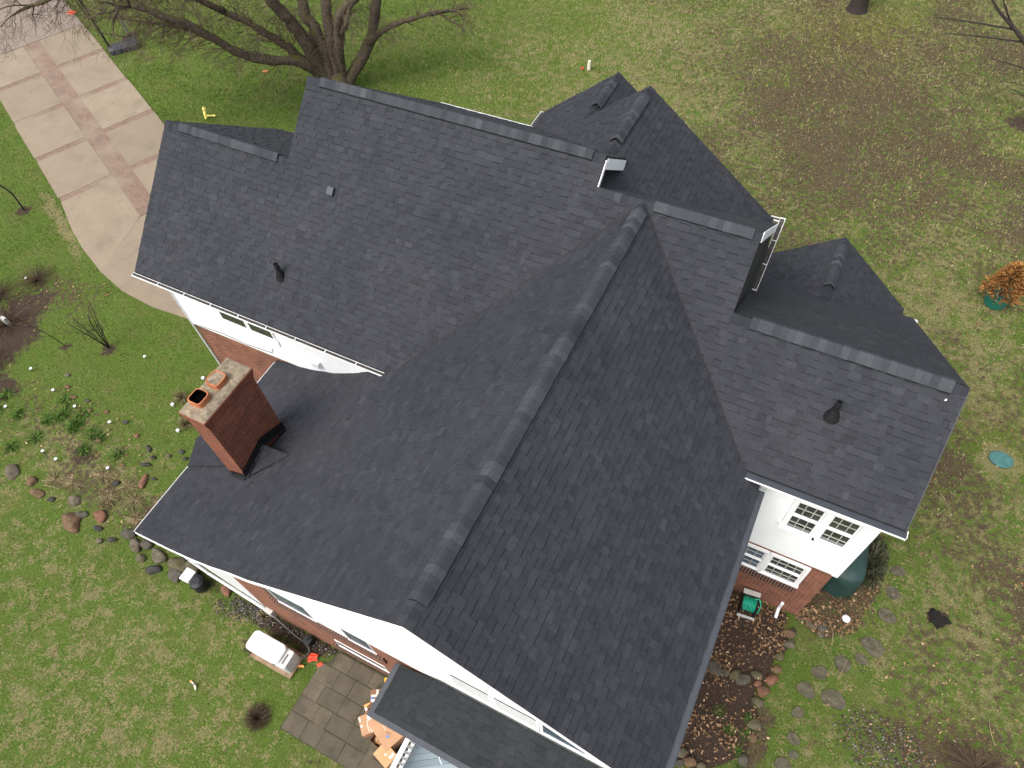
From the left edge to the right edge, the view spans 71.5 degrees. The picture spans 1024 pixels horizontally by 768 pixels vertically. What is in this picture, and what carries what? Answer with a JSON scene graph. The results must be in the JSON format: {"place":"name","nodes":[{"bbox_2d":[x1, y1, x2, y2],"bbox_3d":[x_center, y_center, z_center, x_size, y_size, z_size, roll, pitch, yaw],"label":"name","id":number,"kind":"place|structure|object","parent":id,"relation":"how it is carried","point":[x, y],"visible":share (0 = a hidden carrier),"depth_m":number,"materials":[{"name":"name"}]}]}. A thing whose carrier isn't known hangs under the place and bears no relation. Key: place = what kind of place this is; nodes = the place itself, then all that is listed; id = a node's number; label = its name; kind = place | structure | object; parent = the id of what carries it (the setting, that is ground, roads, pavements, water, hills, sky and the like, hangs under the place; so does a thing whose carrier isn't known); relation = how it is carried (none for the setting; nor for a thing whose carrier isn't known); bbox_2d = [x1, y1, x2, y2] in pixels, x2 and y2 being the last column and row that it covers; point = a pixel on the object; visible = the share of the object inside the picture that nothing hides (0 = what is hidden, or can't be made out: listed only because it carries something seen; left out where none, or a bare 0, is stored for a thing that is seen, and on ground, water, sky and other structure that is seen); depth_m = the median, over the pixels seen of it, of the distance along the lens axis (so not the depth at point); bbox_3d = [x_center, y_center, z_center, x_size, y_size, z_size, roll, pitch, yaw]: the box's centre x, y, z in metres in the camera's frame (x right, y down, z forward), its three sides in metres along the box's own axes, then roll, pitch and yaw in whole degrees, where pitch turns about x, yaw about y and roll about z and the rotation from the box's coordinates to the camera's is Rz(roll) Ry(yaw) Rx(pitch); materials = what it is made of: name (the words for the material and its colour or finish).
{"place":"outdoors","nodes":[
{"label":"outdoors","id":0,"kind":"place"},
{"bbox_2d":[0,0,81,54],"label":"road","id":1,"kind":"structure","parent":0,"point":[30,37],"depth_m":38.37,"materials":[{"name":"concrete"}]},
{"bbox_2d":[0,26,158,201],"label":"driveway","id":2,"kind":"structure","parent":0,"point":[111,157],"depth_m":33.34,"materials":[{"name":"concrete"}]},
{"bbox_2d":[115,171,149,215],"bbox_3d":[-15.823,-8.038,30.002,0.840,0.086,3.080,-34,60,-18],"label":"driveway strip","id":3,"kind":"object","parent":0,"point":[134,189],"visible":0.79,"depth_m":30.02,"materials":[{"name":"concrete"}]},
{"bbox_2d":[172,389,187,402],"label":"ornamental grass","id":4,"kind":"object","parent":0,"point":[180,396],"depth_m":23.68,"materials":[{"name":"plant"}]},
{"bbox_2d":[175,416,192,431],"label":"ornamental grass","id":5,"kind":"object","parent":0,"point":[183,423],"depth_m":23.07,"materials":[{"name":"plant"}]},
{"bbox_2d":[280,652,415,767],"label":"patio","id":6,"kind":"structure","parent":0,"point":[331,746],"depth_m":17.96,"materials":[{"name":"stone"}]},
{"bbox_2d":[358,714,373,737],"bbox_3d":[-3.554,8.434,17.603,0.360,0.313,0.460,-19,56,-9],"label":"cardboard box","id":7,"kind":"object","parent":6,"relation":"on","point":[366,730],"visible":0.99,"depth_m":17.46,"materials":[{"name":"cardboard"}]},
{"bbox_2d":[370,689,380,703],"bbox_3d":[-3.358,7.890,17.940,0.360,0.356,0.300,-6,55,0],"label":"cardboard box","id":8,"kind":"object","parent":6,"relation":"on","point":[374,694],"visible":0.5,"depth_m":17.82,"materials":[{"name":"cardboard"}]},
{"bbox_2d":[373,745,396,767],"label":"cardboard box","id":9,"kind":"object","parent":6,"relation":"on","point":[384,757],"visible":0.73,"depth_m":16.95,"materials":[{"name":"cardboard"}]},
{"bbox_2d":[367,718,404,750],"bbox_3d":[-3.057,8.475,17.456,0.560,0.456,0.860,-35,60,-19],"label":"cardboard box","id":10,"kind":"object","parent":6,"relation":"on","point":[387,737],"visible":0.66,"depth_m":17.20,"materials":[{"name":"cardboard"}]},
{"bbox_2d":[0,0,1023,767],"bbox_3d":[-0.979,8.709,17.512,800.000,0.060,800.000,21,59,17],"label":"lawn","id":11,"kind":"structure","parent":0,"point":[188,622],"depth_m":23.43,"materials":[{"name":"plant"}]},
{"bbox_2d":[0,388,14,402],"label":"weed","id":12,"kind":"object","parent":11,"relation":"on","point":[6,394],"visible":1,"depth_m":24.21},
{"bbox_2d":[1,439,19,454],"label":"weed","id":13,"kind":"object","parent":11,"relation":"on","point":[10,447],"visible":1,"depth_m":23.00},
{"bbox_2d":[0,273,20,307],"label":"brush","id":14,"kind":"object","parent":11,"relation":"on","point":[2,294],"visible":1,"depth_m":26.92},
{"bbox_2d":[5,464,19,479],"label":"stone","id":15,"kind":"object","parent":11,"relation":"on","point":[12,471],"visible":1,"depth_m":22.40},
{"bbox_2d":[9,406,25,421],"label":"weed","id":16,"kind":"object","parent":11,"relation":"on","point":[17,414],"visible":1,"depth_m":23.73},
{"bbox_2d":[0,303,35,337],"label":"brush","id":17,"kind":"object","parent":11,"relation":"on","point":[3,325],"visible":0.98,"depth_m":25.99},
{"bbox_2d":[26,476,37,486],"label":"stone","id":18,"kind":"object","parent":11,"relation":"on","point":[31,481],"visible":1,"depth_m":22.16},
{"bbox_2d":[23,428,43,444],"bbox_3d":[-15.529,1.734,23.145,0.678,0.188,0.708,21,59,17],"label":"weed","id":19,"kind":"object","parent":11,"relation":"on","point":[35,436],"visible":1,"depth_m":23.16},
{"bbox_2d":[14,260,59,295],"bbox_3d":[-18.229,-4.147,27.021,1.859,0.715,1.913,21,59,17],"label":"brush","id":20,"kind":"object","parent":11,"relation":"on","point":[38,277],"visible":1,"depth_m":27.19,"materials":[{"name":"plant"}]},
{"bbox_2d":[30,489,44,497],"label":"stone","id":21,"kind":"object","parent":11,"relation":"on","point":[37,493],"visible":1,"depth_m":21.93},
{"bbox_2d":[36,413,54,425],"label":"weed","id":22,"kind":"object","parent":11,"relation":"on","point":[47,419],"visible":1,"depth_m":23.54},
{"bbox_2d":[41,470,65,489],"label":"dry grass","id":23,"kind":"structure","parent":11,"relation":"on","point":[53,479],"depth_m":22.22,"materials":[{"name":"plant"}]},
{"bbox_2d":[54,392,74,407],"bbox_3d":[-15.049,0.530,23.947,0.734,0.195,0.596,21,59,17],"label":"weed","id":24,"kind":"object","parent":11,"relation":"on","point":[64,399],"visible":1,"depth_m":23.95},
{"bbox_2d":[56,405,75,419],"bbox_3d":[-14.855,0.956,23.649,0.693,0.192,0.593,21,59,17],"label":"weed","id":25,"kind":"object","parent":11,"relation":"on","point":[66,411],"visible":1,"depth_m":23.66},
{"bbox_2d":[61,512,80,532],"bbox_3d":[-13.183,4.155,21.362,0.809,0.324,0.532,49,71,29],"label":"stone","id":26,"kind":"object","parent":11,"relation":"on","point":[71,522],"visible":1,"depth_m":21.24,"materials":[{"name":"stone"}]},
{"bbox_2d":[62,421,80,435],"bbox_3d":[-14.384,1.417,23.295,0.706,0.201,0.594,21,59,17],"label":"weed","id":27,"kind":"object","parent":11,"relation":"on","point":[75,429],"visible":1,"depth_m":23.29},
{"bbox_2d":[58,473,85,491],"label":"dry grass","id":28,"kind":"structure","parent":11,"relation":"on","point":[70,483],"depth_m":22.13,"materials":[{"name":"plant"}]},
{"bbox_2d":[68,495,81,505],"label":"stone","id":29,"kind":"object","parent":11,"relation":"on","point":[73,500],"visible":1,"depth_m":21.73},
{"bbox_2d":[56,298,109,347],"bbox_3d":[-14.556,-1.817,24.265,1.606,2.180,1.011,-28,58,-15],"label":"sapling","id":30,"kind":"object","parent":11,"relation":"on","point":[107,345],"visible":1,"depth_m":24.27,"materials":[{"name":"brown plant"}]},
{"bbox_2d":[73,440,93,456],"bbox_3d":[-13.732,2.078,22.799,0.643,0.172,0.575,7,56,8],"label":"weed","id":31,"kind":"object","parent":11,"relation":"on","point":[84,449],"visible":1,"depth_m":22.80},
{"bbox_2d":[74,407,92,419],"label":"weed","id":32,"kind":"object","parent":11,"relation":"on","point":[85,413],"visible":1,"depth_m":23.59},
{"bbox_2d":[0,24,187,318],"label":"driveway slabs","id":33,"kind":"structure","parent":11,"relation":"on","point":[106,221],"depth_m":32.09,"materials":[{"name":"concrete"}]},
{"bbox_2d":[90,429,106,443],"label":"weed","id":34,"kind":"object","parent":11,"relation":"on","point":[97,435],"visible":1,"depth_m":23.06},
{"bbox_2d":[93,510,106,522],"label":"stone","id":35,"kind":"object","parent":11,"relation":"on","point":[100,516],"visible":1,"depth_m":21.35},
{"bbox_2d":[89,465,116,484],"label":"dry grass","id":36,"kind":"structure","parent":11,"relation":"on","point":[103,474],"depth_m":22.23,"materials":[{"name":"plant"}]},
{"bbox_2d":[93,488,120,508],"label":"dry grass","id":37,"kind":"structure","parent":11,"relation":"on","point":[110,496],"depth_m":21.79,"materials":[{"name":"plant"}]},
{"bbox_2d":[75,0,139,54],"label":"basketball hoop","id":38,"kind":"object","parent":11,"relation":"on","point":[120,50],"visible":0.66,"depth_m":36.18,"materials":[{"name":"black plastic"}]},
{"bbox_2d":[108,446,126,462],"bbox_3d":[-12.576,2.214,22.644,0.584,0.220,0.700,-36,61,-20],"label":"weed","id":39,"kind":"object","parent":11,"relation":"on","point":[115,454],"visible":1,"depth_m":22.63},
{"bbox_2d":[120,529,135,538],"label":"stone","id":40,"kind":"object","parent":11,"relation":"on","point":[128,533],"visible":0.95,"depth_m":20.98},
{"bbox_2d":[117,476,143,495],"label":"dry grass","id":41,"kind":"structure","parent":11,"relation":"on","point":[128,486],"depth_m":21.97,"materials":[{"name":"plant"}]},
{"bbox_2d":[119,489,148,509],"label":"dry grass","id":42,"kind":"structure","parent":11,"relation":"on","point":[133,499],"depth_m":21.68,"materials":[{"name":"plant"}]},
{"bbox_2d":[123,508,144,528],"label":"dry grass","id":43,"kind":"structure","parent":11,"relation":"on","point":[133,519],"depth_m":21.31,"materials":[{"name":"plant"}]},
{"bbox_2d":[129,538,139,552],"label":"stone","id":44,"kind":"object","parent":11,"relation":"on","point":[134,545],"visible":1,"depth_m":20.75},
{"bbox_2d":[138,474,147,488],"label":"stone","id":45,"kind":"object","parent":11,"relation":"on","point":[143,481],"visible":1,"depth_m":22.01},
{"bbox_2d":[140,540,152,549],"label":"stone","id":46,"kind":"object","parent":11,"relation":"on","point":[146,544],"visible":0.98,"depth_m":20.77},
{"bbox_2d":[145,565,161,573],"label":"stone","id":47,"kind":"object","parent":11,"relation":"on","point":[155,569],"visible":1,"depth_m":20.33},
{"bbox_2d":[152,548,166,563],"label":"stone","id":48,"kind":"object","parent":11,"relation":"on","point":[158,555],"visible":1,"depth_m":20.52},
{"bbox_2d":[167,567,182,582],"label":"stone","id":49,"kind":"object","parent":11,"relation":"on","point":[173,574],"visible":0.91,"depth_m":20.18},
{"bbox_2d":[167,557,185,571],"bbox_3d":[-9.557,5.179,20.424,0.740,0.290,0.428,21,59,17],"label":"stone","id":50,"kind":"object","parent":11,"relation":"on","point":[178,563],"visible":0.86,"depth_m":20.34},
{"bbox_2d":[185,561,201,573],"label":"stone","id":51,"kind":"object","parent":11,"relation":"on","point":[188,564],"visible":0.41,"depth_m":20.26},
{"bbox_2d":[221,585,230,597],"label":"stone","id":52,"kind":"object","parent":11,"relation":"on","point":[226,591],"visible":0.81,"depth_m":19.84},
{"bbox_2d":[0,0,489,111],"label":"bare tree","id":53,"kind":"object","parent":11,"relation":"on","point":[324,57],"visible":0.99,"depth_m":29.68,"materials":[{"name":"brown plant"}]},
{"bbox_2d":[240,700,270,734],"bbox_3d":[-6.450,8.360,17.872,0.845,0.422,0.829,-5,55,0],"label":"shrub","id":54,"kind":"object","parent":11,"relation":"on","point":[256,718],"visible":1,"depth_m":17.89,"materials":[{"name":"plant"}]},
{"bbox_2d":[250,633,304,679],"bbox_3d":[-6.201,7.185,18.813,1.330,0.055,0.670,21,59,17],"label":"pad","id":55,"kind":"object","parent":11,"relation":"on","point":[271,666],"visible":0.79,"depth_m":18.68,"materials":[{"name":"beige concrete"}]},
{"bbox_2d":[246,630,300,673],"bbox_3d":[-6.213,6.971,18.499,1.245,0.695,0.532,21,59,17],"label":"generator","id":56,"kind":"object","parent":55,"relation":"on","point":[274,652],"visible":1,"depth_m":18.24,"materials":[{"name":"metal"}]},
{"bbox_2d":[367,662,598,767],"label":"porch","id":57,"kind":"object","parent":11,"relation":"on","point":[439,724],"visible":1,"depth_m":14.11,"materials":[{"name":"grey"}]},
{"bbox_2d":[0,0,1023,767],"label":"leaf litter","id":58,"kind":"object","parent":11,"relation":"on","point":[716,658],"visible":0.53,"depth_m":18.74,"materials":[{"name":"plant"}]},
{"bbox_2d":[131,72,969,767],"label":"house","id":59,"kind":"structure","parent":11,"relation":"on","point":[571,424],"depth_m":13.89,"materials":[{"name":"grey"}]},
{"bbox_2d":[217,311,249,330],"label":"window","id":60,"kind":"structure","parent":59,"relation":"in","point":[225,317],"depth_m":18.25,"materials":[{"name":"white paint"}]},
{"bbox_2d":[246,322,277,341],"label":"window","id":61,"kind":"structure","parent":59,"relation":"in","point":[255,329],"depth_m":17.98,"materials":[{"name":"white paint"}]},
{"bbox_2d":[267,589,316,621],"bbox_3d":[-4.974,4.955,16.019,1.110,1.070,0.044,21,59,17],"label":"window","id":62,"kind":"structure","parent":59,"relation":"in","point":[281,599],"depth_m":16.04,"materials":[{"name":"glass"}]},
{"bbox_2d":[339,627,376,654],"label":"window","id":63,"kind":"structure","parent":59,"relation":"in","point":[351,637],"depth_m":15.54,"materials":[{"name":"white paint"}]},
{"bbox_2d":[334,639,389,672],"bbox_3d":[-3.695,6.685,17.501,1.510,0.580,0.044,21,59,17],"label":"window","id":64,"kind":"structure","parent":59,"relation":"in","point":[347,648],"depth_m":17.49,"materials":[{"name":"white paint"}]},
{"bbox_2d":[446,671,494,707],"bbox_3d":[-0.767,5.690,13.276,0.930,1.110,0.044,21,59,17],"label":"window","id":65,"kind":"structure","parent":59,"relation":"in","point":[457,683],"depth_m":13.28,"materials":[{"name":"white paint"}]},
{"bbox_2d":[491,694,539,730],"bbox_3d":[0.068,6.010,13.003,0.980,1.110,0.044,21,59,17],"label":"window","id":66,"kind":"structure","parent":59,"relation":"in","point":[498,705],"depth_m":13.04,"materials":[{"name":"white paint"}]},
{"bbox_2d":[539,723,588,757],"bbox_3d":[0.934,6.342,12.719,1.000,1.110,0.044,21,59,17],"label":"window","id":67,"kind":"structure","parent":59,"relation":"in","point":[543,729],"depth_m":12.99,"materials":[{"name":"white paint"}]},
{"bbox_2d":[736,588,760,620],"bbox_3d":[6.246,5.799,18.659,0.524,0.490,0.630,16,58,14],"label":"hose reel","id":68,"kind":"object","parent":59,"relation":"attached to","point":[746,600],"visible":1,"depth_m":18.58,"materials":[{"name":"green plastic"}]},
{"bbox_2d":[741,542,770,570],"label":"window","id":69,"kind":"structure","parent":59,"relation":"in","point":[755,556],"depth_m":17.20,"materials":[{"name":"white paint"}]},
{"bbox_2d":[757,552,810,588],"bbox_3d":[6.503,4.447,17.017,0.980,1.167,0.120,21,59,17],"label":"window","id":70,"kind":"structure","parent":59,"relation":"in","point":[777,567],"depth_m":17.02,"materials":[{"name":"white paint"}]},
{"bbox_2d":[778,499,831,540],"bbox_3d":[6.071,2.802,14.748,0.750,1.327,0.150,21,59,17],"label":"window","id":71,"kind":"structure","parent":59,"relation":"in","point":[810,518],"depth_m":14.80,"materials":[{"name":"white paint"}]},
{"bbox_2d":[811,513,867,554],"bbox_3d":[6.689,3.040,14.545,0.745,1.327,0.150,21,59,17],"label":"window","id":72,"kind":"structure","parent":59,"relation":"in","point":[847,532],"depth_m":14.59,"materials":[{"name":"white paint"}]},
{"bbox_2d":[211,594,935,767],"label":"gravel","id":73,"kind":"structure","parent":11,"relation":"on","point":[257,610],"depth_m":17.25,"materials":[{"name":"gravel"}]},
{"bbox_2d":[302,635,314,646],"bbox_3d":[-5.386,6.737,18.782,0.277,0.489,0.219,21,59,17],"label":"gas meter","id":74,"kind":"object","parent":73,"relation":"on","point":[308,640],"visible":1,"depth_m":18.79,"materials":[{"name":"grey metal"}]},
{"bbox_2d":[274,615,309,657],"bbox_3d":[-5.865,6.630,18.930,0.373,0.411,1.436,-33,60,-18],"label":"power cable","id":75,"kind":"object","parent":74,"relation":"attached to","point":[278,620],"visible":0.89,"depth_m":19.03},
{"bbox_2d":[678,747,686,758],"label":"stone","id":76,"kind":"object","parent":11,"relation":"on","point":[682,754],"visible":0.76,"depth_m":16.98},
{"bbox_2d":[684,756,696,766],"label":"stone","id":77,"kind":"object","parent":11,"relation":"on","point":[690,761],"visible":1,"depth_m":16.89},
{"bbox_2d":[707,659,723,675],"bbox_3d":[5.147,7.221,18.094,0.530,0.220,0.358,21,59,17],"label":"stone","id":78,"kind":"object","parent":11,"relation":"on","point":[713,666],"visible":0.88,"depth_m":18.03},
{"bbox_2d":[729,669,740,679],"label":"stone","id":79,"kind":"object","parent":11,"relation":"on","point":[734,674],"visible":1,"depth_m":17.92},
{"bbox_2d":[737,754,747,766],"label":"stone","id":80,"kind":"object","parent":11,"relation":"on","point":[744,763],"visible":1,"depth_m":16.84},
{"bbox_2d":[735,673,750,684],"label":"stone","id":81,"kind":"object","parent":11,"relation":"on","point":[743,679],"visible":1,"depth_m":17.85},
{"bbox_2d":[746,719,761,730],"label":"stone","id":82,"kind":"object","parent":11,"relation":"on","point":[755,725],"visible":1,"depth_m":17.24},
{"bbox_2d":[750,671,762,680],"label":"stone","id":83,"kind":"object","parent":11,"relation":"on","point":[755,674],"visible":1,"depth_m":17.91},
{"bbox_2d":[751,696,763,707],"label":"stone","id":84,"kind":"object","parent":11,"relation":"on","point":[757,702],"visible":1,"depth_m":17.53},
{"bbox_2d":[757,685,769,697],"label":"stone","id":85,"kind":"object","parent":11,"relation":"on","point":[763,691],"visible":1,"depth_m":17.65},
{"bbox_2d":[765,673,778,686],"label":"stone","id":86,"kind":"object","parent":11,"relation":"on","point":[771,679],"visible":1,"depth_m":17.81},
{"bbox_2d":[774,757,791,767],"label":"stepping stone","id":87,"kind":"object","parent":11,"relation":"on","point":[780,763],"visible":1,"depth_m":16.82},
{"bbox_2d":[782,639,794,648],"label":"stone","id":88,"kind":"object","parent":11,"relation":"on","point":[790,643],"visible":1,"depth_m":18.28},
{"bbox_2d":[783,629,795,638],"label":"stone","id":89,"kind":"object","parent":11,"relation":"on","point":[790,634],"visible":1,"depth_m":18.42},
{"bbox_2d":[787,732,799,744],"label":"stepping stone","id":90,"kind":"object","parent":11,"relation":"on","point":[793,738],"visible":1,"depth_m":17.10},
{"bbox_2d":[791,706,803,718],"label":"stepping stone","id":91,"kind":"object","parent":11,"relation":"on","point":[798,713],"visible":1,"depth_m":17.42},
{"bbox_2d":[796,681,814,698],"bbox_3d":[7.317,7.625,17.724,0.468,0.064,0.356,21,59,17],"label":"stepping stone","id":92,"kind":"object","parent":11,"relation":"on","point":[803,690],"visible":1,"depth_m":17.69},
{"bbox_2d":[811,666,827,679],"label":"stepping stone","id":93,"kind":"object","parent":11,"relation":"on","point":[818,672],"visible":1,"depth_m":17.91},
{"bbox_2d":[821,689,845,709],"bbox_3d":[7.945,7.786,17.574,0.593,0.064,0.419,21,59,17],"label":"stepping stone","id":94,"kind":"object","parent":11,"relation":"on","point":[834,696],"visible":1,"depth_m":17.54,"materials":[{"name":"stone"}]},
{"bbox_2d":[834,655,850,672],"bbox_3d":[8.380,7.094,18.024,0.377,0.064,0.416,-5,55,0],"label":"stepping stone","id":95,"kind":"object","parent":11,"relation":"on","point":[840,661],"visible":1,"depth_m":18.00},
{"bbox_2d":[821,545,868,597],"bbox_3d":[8.881,4.701,18.940,1.012,1.060,1.729,21,59,17],"label":"water tank","id":96,"kind":"object","parent":11,"relation":"on","point":[849,580],"visible":0.3,"depth_m":18.37,"materials":[{"name":"plastic"}]},
{"bbox_2d":[846,0,869,14],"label":"bare tree","id":97,"kind":"object","parent":11,"relation":"on","point":[856,7],"visible":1,"depth_m":34.70,"materials":[{"name":"brown plant"}]},
{"bbox_2d":[855,653,868,664],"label":"stepping stone","id":98,"kind":"object","parent":11,"relation":"on","point":[859,657],"visible":1,"depth_m":18.03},
{"bbox_2d":[861,637,883,657],"bbox_3d":[9.213,6.737,18.218,0.572,0.064,0.462,21,59,17],"label":"stepping stone","id":99,"kind":"object","parent":11,"relation":"on","point":[871,647],"visible":1,"depth_m":18.19,"materials":[{"name":"stone"}]},
{"bbox_2d":[860,534,889,591],"bbox_3d":[9.798,4.752,19.246,0.954,0.630,1.758,21,59,17],"label":"evergreen shrub","id":100,"kind":"object","parent":11,"relation":"on","point":[878,558],"visible":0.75,"depth_m":19.09,"materials":[{"name":"plant"}]},
{"bbox_2d":[877,608,896,623],"bbox_3d":[9.814,6.090,18.626,0.470,0.064,0.349,47,70,29],"label":"stepping stone","id":101,"kind":"object","parent":11,"relation":"on","point":[886,615],"visible":1,"depth_m":18.60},
{"bbox_2d":[885,585,900,599],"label":"stepping stone","id":102,"kind":"object","parent":11,"relation":"on","point":[889,588],"visible":1,"depth_m":18.93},
{"bbox_2d":[890,565,905,575],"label":"stepping stone","id":103,"kind":"object","parent":11,"relation":"on","point":[898,570],"visible":1,"depth_m":19.26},
{"bbox_2d":[927,608,951,628],"bbox_3d":[11.054,6.096,18.455,0.459,0.090,0.567,-33,60,-18],"label":"soil heap","id":104,"kind":"object","parent":11,"relation":"on","point":[938,620],"visible":1,"depth_m":18.43,"materials":[{"name":"soil"}]},
{"bbox_2d":[922,0,1023,108],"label":"bare tree","id":105,"kind":"object","parent":11,"relation":"on","point":[1017,32],"visible":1,"depth_m":28.40,"materials":[{"name":"brown plant"}]},
{"bbox_2d":[933,736,1014,767],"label":"brush","id":106,"kind":"object","parent":11,"relation":"on","point":[967,762],"visible":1,"depth_m":16.60,"materials":[{"name":"plant"}]},
{"bbox_2d":[984,285,1012,309],"bbox_3d":[16.427,-2.897,24.072,0.880,0.500,0.880,21,59,17],"label":"plant pot","id":107,"kind":"object","parent":11,"relation":"on","point":[988,302],"visible":0.54,"depth_m":23.95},
{"bbox_2d":[979,260,1023,305],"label":"conifer","id":108,"kind":"object","parent":107,"relation":"on","point":[1011,275],"visible":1,"depth_m":23.32,"materials":[{"name":"orange plant"}]},
{"bbox_2d":[988,451,1013,467],"bbox_3d":[14.410,2.221,20.954,0.660,0.070,0.538,21,59,17],"label":"septic lid","id":109,"kind":"object","parent":11,"relation":"on","point":[1000,459],"visible":1,"depth_m":20.93,"materials":[{"name":"plastic"}]},
{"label":"stone","id":110,"kind":"object","parent":11,"relation":"on","visible":0},
{"bbox_2d":[179,567,197,582],"bbox_3d":[-9.007,5.404,19.906,0.320,0.370,0.360,21,59,17],"label":"utility box","id":111,"kind":"object","parent":110,"relation":"on","point":[187,575],"visible":0.86,"depth_m":19.75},
{"bbox_2d":[189,575,208,592],"bbox_3d":[-8.687,5.555,19.763,0.420,0.500,0.414,21,59,17],"label":"bucket","id":112,"kind":"object","parent":110,"relation":"on","point":[198,583],"visible":1,"depth_m":19.60,"materials":[{"name":"black plastic"}]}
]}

